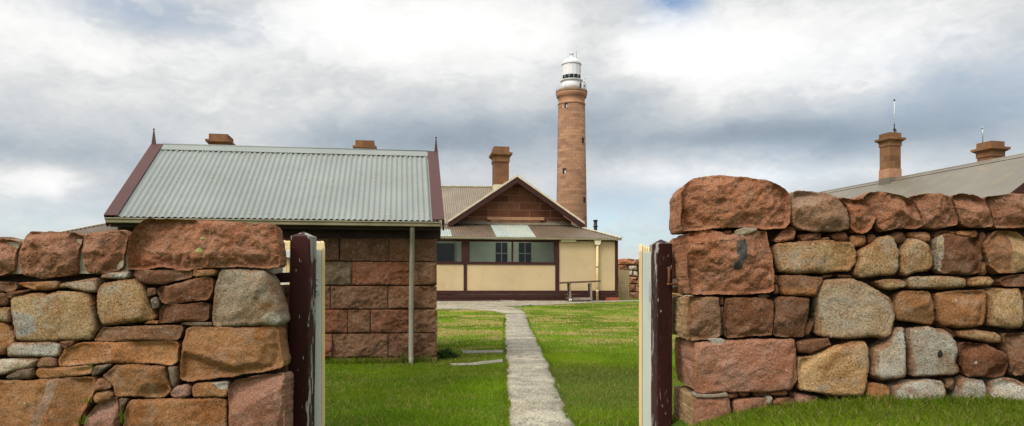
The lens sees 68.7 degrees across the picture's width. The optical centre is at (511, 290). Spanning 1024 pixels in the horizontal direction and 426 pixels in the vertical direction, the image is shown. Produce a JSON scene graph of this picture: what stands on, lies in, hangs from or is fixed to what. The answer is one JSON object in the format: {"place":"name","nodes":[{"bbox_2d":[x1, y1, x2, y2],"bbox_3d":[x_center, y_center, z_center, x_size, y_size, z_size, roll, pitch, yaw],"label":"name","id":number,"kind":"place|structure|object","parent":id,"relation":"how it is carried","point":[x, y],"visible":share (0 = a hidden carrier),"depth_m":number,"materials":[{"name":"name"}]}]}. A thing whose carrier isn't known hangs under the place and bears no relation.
{"place":"outdoors","nodes":[
{"label":"outdoors","id":0,"kind":"place"},
{"bbox_2d":[450,359,502,365],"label":"paving","id":1,"kind":"structure","parent":0,"point":[489,361],"depth_m":10.11,"materials":[{"name":"concrete"}]},
{"bbox_2d":[462,350,503,353],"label":"paving","id":2,"kind":"structure","parent":0,"point":[480,351],"depth_m":11.98,"materials":[{"name":"concrete"}]},
{"bbox_2d":[0,0,1023,259],"label":"sky","id":3,"kind":"structure","parent":0,"point":[794,95],"materials":[{"name":"grey"}]},
{"bbox_2d":[396,301,678,362],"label":"grass","id":4,"kind":"structure","parent":0,"point":[630,310],"depth_m":18.74,"materials":[{"name":"green plant"}]},
{"bbox_2d":[436,300,638,313],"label":"paving","id":5,"kind":"structure","parent":0,"point":[505,307],"depth_m":28.86,"materials":[{"name":"concrete"}]},
{"bbox_2d":[559,280,600,301],"bbox_3d":[2.775,0.040,30.694,1.611,0.906,0.622,0,0,-8],"label":"bench","id":6,"kind":"object","parent":5,"relation":"on","point":[588,298],"visible":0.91,"depth_m":30.51,"materials":[{"name":"wood"}]},
{"bbox_2d":[505,314,574,425],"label":"path","id":7,"kind":"structure","parent":0,"point":[535,400],"depth_m":7.94,"materials":[{"name":"concrete"}]},
{"bbox_2d":[500,318,581,425],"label":"grass","id":8,"kind":"structure","parent":0,"point":[506,396],"depth_m":7.65,"materials":[{"name":"green plant"}]},
{"bbox_2d":[325,299,967,425],"bbox_3d":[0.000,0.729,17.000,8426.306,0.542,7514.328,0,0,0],"label":"ground","id":9,"kind":"structure","parent":0,"point":[676,422],"depth_m":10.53,"materials":[{"name":"green plant"}]},
{"bbox_2d":[0,218,293,425],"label":"stone wall","id":10,"kind":"structure","parent":9,"relation":"on","point":[167,322],"depth_m":4.00,"materials":[{"name":"stone"}]},
{"bbox_2d":[75,412,87,423],"bbox_3d":[-2.299,0.681,3.985,0.099,0.064,0.057,0,0,0],"label":"grass tuft","id":11,"kind":"object","parent":10,"relation":"in","point":[79,422],"visible":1,"depth_m":4.00,"materials":[{"name":"green plant"}]},
{"bbox_2d":[113,408,125,422],"bbox_3d":[-2.090,0.655,3.999,0.078,0.103,0.047,0,0,11],"label":"grass tuft","id":12,"kind":"object","parent":10,"relation":"in","point":[121,419],"visible":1,"depth_m":3.99,"materials":[{"name":"green plant"}]},
{"bbox_2d":[104,128,443,363],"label":"outbuilding","id":13,"kind":"structure","parent":9,"relation":"on","point":[370,218],"depth_m":10.34,"materials":[{"name":"grey paint"}]},
{"bbox_2d":[275,232,316,425],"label":"gate post","id":14,"kind":"object","parent":9,"relation":"on","point":[300,276],"visible":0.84,"depth_m":4.22,"materials":[{"name":"red paint"}]},
{"bbox_2d":[280,240,324,425],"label":"picket gate","id":15,"kind":"structure","parent":14,"relation":"attached to","point":[319,417],"depth_m":4.40,"materials":[{"name":"grey paint"}]},
{"bbox_2d":[59,134,622,300],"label":"cottage","id":16,"kind":"structure","parent":9,"relation":"on","point":[514,238],"depth_m":31.97,"materials":[{"name":"paint"}]},
{"bbox_2d":[436,243,453,294],"bbox_3d":[-2.990,-0.945,33.201,0.872,2.289,0.023,0,0,-8],"label":"inner door","id":17,"kind":"structure","parent":16,"relation":"in","point":[445,251],"depth_m":33.20,"materials":[{"name":"grey glass"}]},
{"bbox_2d":[437,240,462,262],"bbox_3d":[-2.781,-1.612,30.959,1.482,0.936,0.085,0,0,-8],"label":"window frame","id":18,"kind":"structure","parent":16,"relation":"in","point":[437,240],"depth_m":31.01,"materials":[{"name":"red paint"}]},
{"bbox_2d":[496,243,506,261],"bbox_3d":[-0.468,-1.494,33.561,0.530,1.287,0.043,0,0,-8],"label":"sash window","id":19,"kind":"structure","parent":16,"relation":"in","point":[501,248],"depth_m":33.55,"materials":[{"name":"white glass"}]},
{"bbox_2d":[468,240,554,262],"bbox_3d":[0.006,-1.612,31.368,3.663,0.936,0.088,0,0,-8],"label":"window frame","id":20,"kind":"structure","parent":16,"relation":"in","point":[469,241],"depth_m":31.30,"materials":[{"name":"red paint"}]},
{"bbox_2d":[519,243,530,261],"bbox_3d":[0.586,-1.494,33.715,0.559,1.287,0.043,0,0,-8],"label":"sash window","id":21,"kind":"structure","parent":16,"relation":"in","point":[524,248],"depth_m":33.70,"materials":[{"name":"white glass"}]},
{"bbox_2d":[325,355,437,364],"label":"grass","id":22,"kind":"structure","parent":9,"relation":"on","point":[365,361],"depth_m":10.19,"materials":[{"name":"green plant"}]},
{"bbox_2d":[392,352,408,362],"bbox_3d":[-1.469,0.908,10.302,0.353,0.205,0.366,0,0,-21],"label":"strap leaf plant","id":23,"kind":"object","parent":9,"relation":"on","point":[404,358],"visible":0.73,"depth_m":10.26,"materials":[{"name":"green plant"}]},
{"bbox_2d":[414,352,432,362],"bbox_3d":[-1.219,0.916,10.280,0.478,0.188,0.292,0,0,19],"label":"strap leaf plant","id":24,"kind":"object","parent":9,"relation":"on","point":[419,356],"visible":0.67,"depth_m":10.27,"materials":[{"name":"green plant"}]},
{"bbox_2d":[436,348,461,359],"bbox_3d":[-0.978,0.930,11.067,0.515,0.166,0.830,0,0,0],"label":"weed clump","id":25,"kind":"object","parent":9,"relation":"on","point":[447,351],"visible":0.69,"depth_m":10.92,"materials":[{"name":"green plant"}]},
{"bbox_2d":[556,45,586,227],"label":"lighthouse","id":26,"kind":"object","parent":9,"relation":"on","point":[571,94],"visible":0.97,"depth_m":145.68,"materials":[{"name":"brown stone"}]},
{"bbox_2d":[618,269,628,299],"bbox_3d":[5.385,-0.285,36.535,0.638,1.527,0.070,0,0,0],"label":"timber gate","id":27,"kind":"object","parent":9,"relation":"on","point":[625,292],"visible":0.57,"depth_m":36.50,"materials":[{"name":"beige wood"}]},
{"bbox_2d":[618,258,695,298],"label":"stone wall","id":28,"kind":"structure","parent":9,"relation":"on","point":[631,265],"depth_m":40.02,"materials":[{"name":"stone"}]},
{"bbox_2d":[650,239,677,425],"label":"gate post","id":29,"kind":"object","parent":9,"relation":"on","point":[663,282],"visible":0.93,"depth_m":4.30,"materials":[{"name":"red paint"}]},
{"bbox_2d":[639,244,650,425],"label":"picket gate","id":30,"kind":"structure","parent":29,"relation":"attached to","point":[644,335],"depth_m":4.40,"materials":[{"name":"white paint"}]},
{"bbox_2d":[669,175,1023,425],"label":"stone wall","id":31,"kind":"structure","parent":9,"relation":"on","point":[801,295],"depth_m":4.00,"materials":[{"name":"stone"}]},
{"bbox_2d":[681,390,1023,425],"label":"grass","id":32,"kind":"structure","parent":9,"relation":"on","point":[954,414],"depth_m":3.62,"materials":[{"name":"green plant"}]},
{"bbox_2d":[818,132,1023,197],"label":"cottage","id":33,"kind":"structure","parent":9,"relation":"on","point":[993,170],"depth_m":25.70,"materials":[{"name":"sandstone"},{"name":"corrugated metal"},{"name":"beige paint"}]},
{"bbox_2d":[893,99,895,131],"bbox_3d":[14.989,-6.803,29.354,0.120,1.350,0.092,0,0,-23],"label":"antenna","id":34,"kind":"object","parent":33,"relation":"on","point":[894,129],"visible":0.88,"depth_m":29.34,"materials":[{"name":"white metal"}]}
]}

